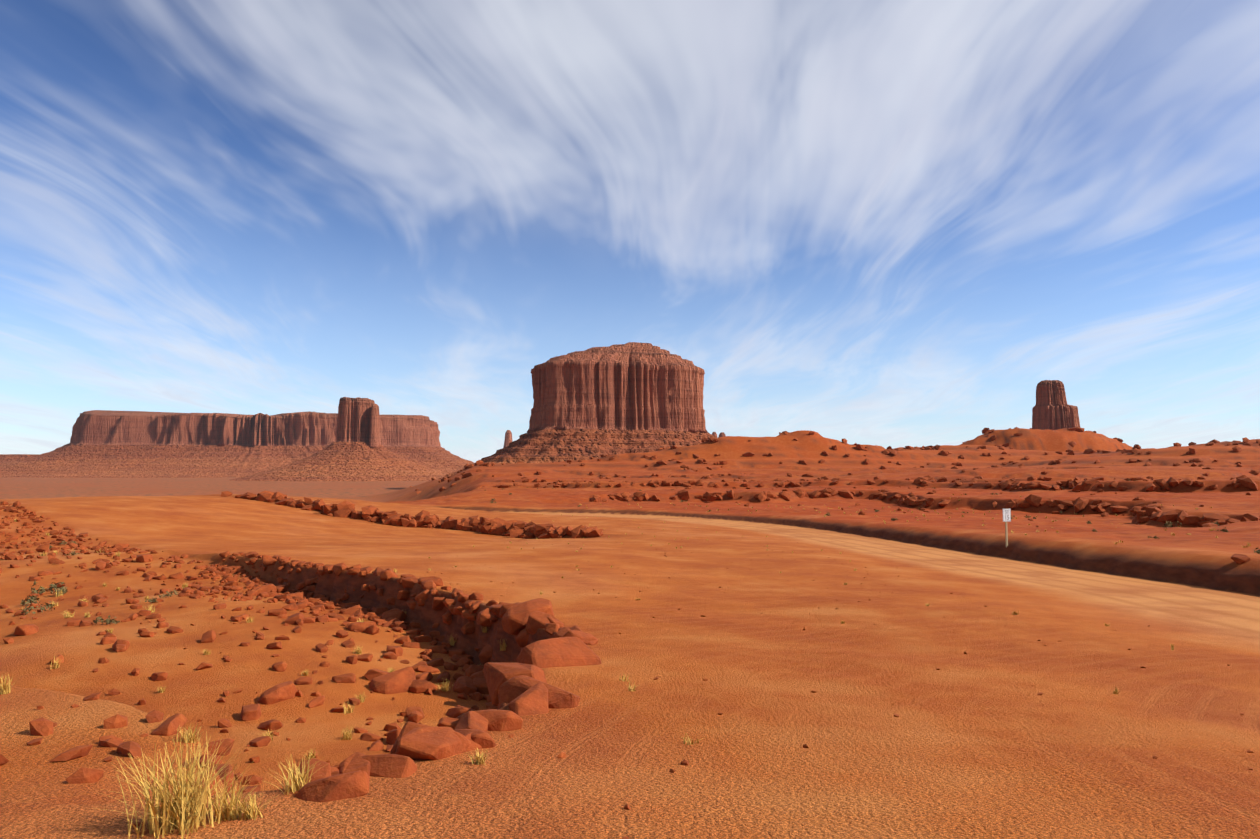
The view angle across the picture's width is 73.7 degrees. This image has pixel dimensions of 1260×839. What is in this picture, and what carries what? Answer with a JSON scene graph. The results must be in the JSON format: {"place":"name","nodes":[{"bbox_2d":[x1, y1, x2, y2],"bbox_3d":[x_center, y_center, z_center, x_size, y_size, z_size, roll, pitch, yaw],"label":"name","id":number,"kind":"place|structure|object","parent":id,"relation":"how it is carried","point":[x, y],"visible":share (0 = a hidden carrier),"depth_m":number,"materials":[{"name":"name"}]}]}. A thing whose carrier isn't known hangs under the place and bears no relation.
{"place":"outdoors","nodes":[
{"label":"outdoors","id":0,"kind":"place"},
{"bbox_2d":[0,454,40,463],"bbox_3d":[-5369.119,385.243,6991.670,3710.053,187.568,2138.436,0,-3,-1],"label":"distant mesa","id":1,"kind":"structure","parent":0,"point":[6,458],"depth_m":6679.66,"materials":[{"name":"stone"}]},
{"bbox_2d":[503,430,512,447],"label":"spire","id":2,"kind":"structure","parent":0,"point":[508,436],"depth_m":7941.52,"materials":[{"name":"stone"}]},
{"bbox_2d":[0,428,1259,838],"bbox_3d":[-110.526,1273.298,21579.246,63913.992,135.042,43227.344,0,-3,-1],"label":"terrain","id":3,"kind":"structure","parent":0,"point":[980,740],"depth_m":17.50,"materials":[{"name":"orange sand"}]},
{"bbox_2d":[0,410,473,477],"bbox_3d":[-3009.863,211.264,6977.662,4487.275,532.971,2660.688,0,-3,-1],"label":"mesa","id":4,"kind":"structure","parent":3,"relation":"on","point":[121,444],"depth_m":6405.07,"materials":[{"name":"stone"}]},
{"bbox_2d":[229,397,447,480],"bbox_3d":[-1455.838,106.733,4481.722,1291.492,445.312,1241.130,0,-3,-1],"label":"butte","id":5,"kind":"object","parent":3,"relation":"on","point":[350,454],"visible":0.85,"depth_m":4253.28,"materials":[{"name":"stone"}]},
{"bbox_2d":[369,404,380,446],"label":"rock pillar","id":6,"kind":"structure","parent":5,"relation":"on","point":[374,438],"depth_m":4416.98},
{"bbox_2d":[427,342,716,481],"bbox_3d":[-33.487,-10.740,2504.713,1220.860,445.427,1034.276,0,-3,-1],"label":"butte","id":7,"kind":"object","parent":3,"relation":"on","point":[628,397],"visible":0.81,"depth_m":2364.38,"materials":[{"name":"stone"}]},
{"bbox_2d":[0,494,1250,838],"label":"dry grass tufts","id":8,"kind":"object","parent":3,"relation":"on","point":[184,806],"visible":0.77,"depth_m":4.96,"materials":[{"name":"plant"}]},
{"bbox_2d":[0,427,1259,838],"bbox_3d":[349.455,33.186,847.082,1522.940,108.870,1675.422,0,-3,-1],"label":"rocks","id":9,"kind":"object","parent":3,"relation":"on","point":[522,687],"visible":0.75,"depth_m":21.35,"materials":[{"name":"stone"}]},
{"bbox_2d":[21,472,1259,623],"bbox_3d":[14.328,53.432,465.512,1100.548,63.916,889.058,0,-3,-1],"label":"desert shrubs","id":10,"kind":"object","parent":3,"relation":"on","point":[32,599],"visible":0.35,"depth_m":30.27,"materials":[{"name":"green plant"}]},
{"bbox_2d":[1003,508,1010,546],"bbox_3d":[22.038,6.441,49.169,0.610,2.450,0.117,1,-4,-21],"label":"speed limit sign","id":11,"kind":"object","parent":3,"relation":"on","point":[1006,515],"visible":0.98,"depth_m":49.16,"materials":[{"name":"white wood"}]},
{"bbox_2d":[1032,380,1079,429],"bbox_3d":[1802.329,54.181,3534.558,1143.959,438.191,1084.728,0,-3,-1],"label":"butte","id":12,"kind":"object","parent":3,"relation":"on","point":[1052,409],"visible":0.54,"depth_m":3495.02,"materials":[{"name":"stone"}]},
{"bbox_2d":[0,0,1259,462],"label":"sky","id":13,"kind":"structure","parent":0,"point":[884,223],"materials":[{"name":"blue"}]}
]}

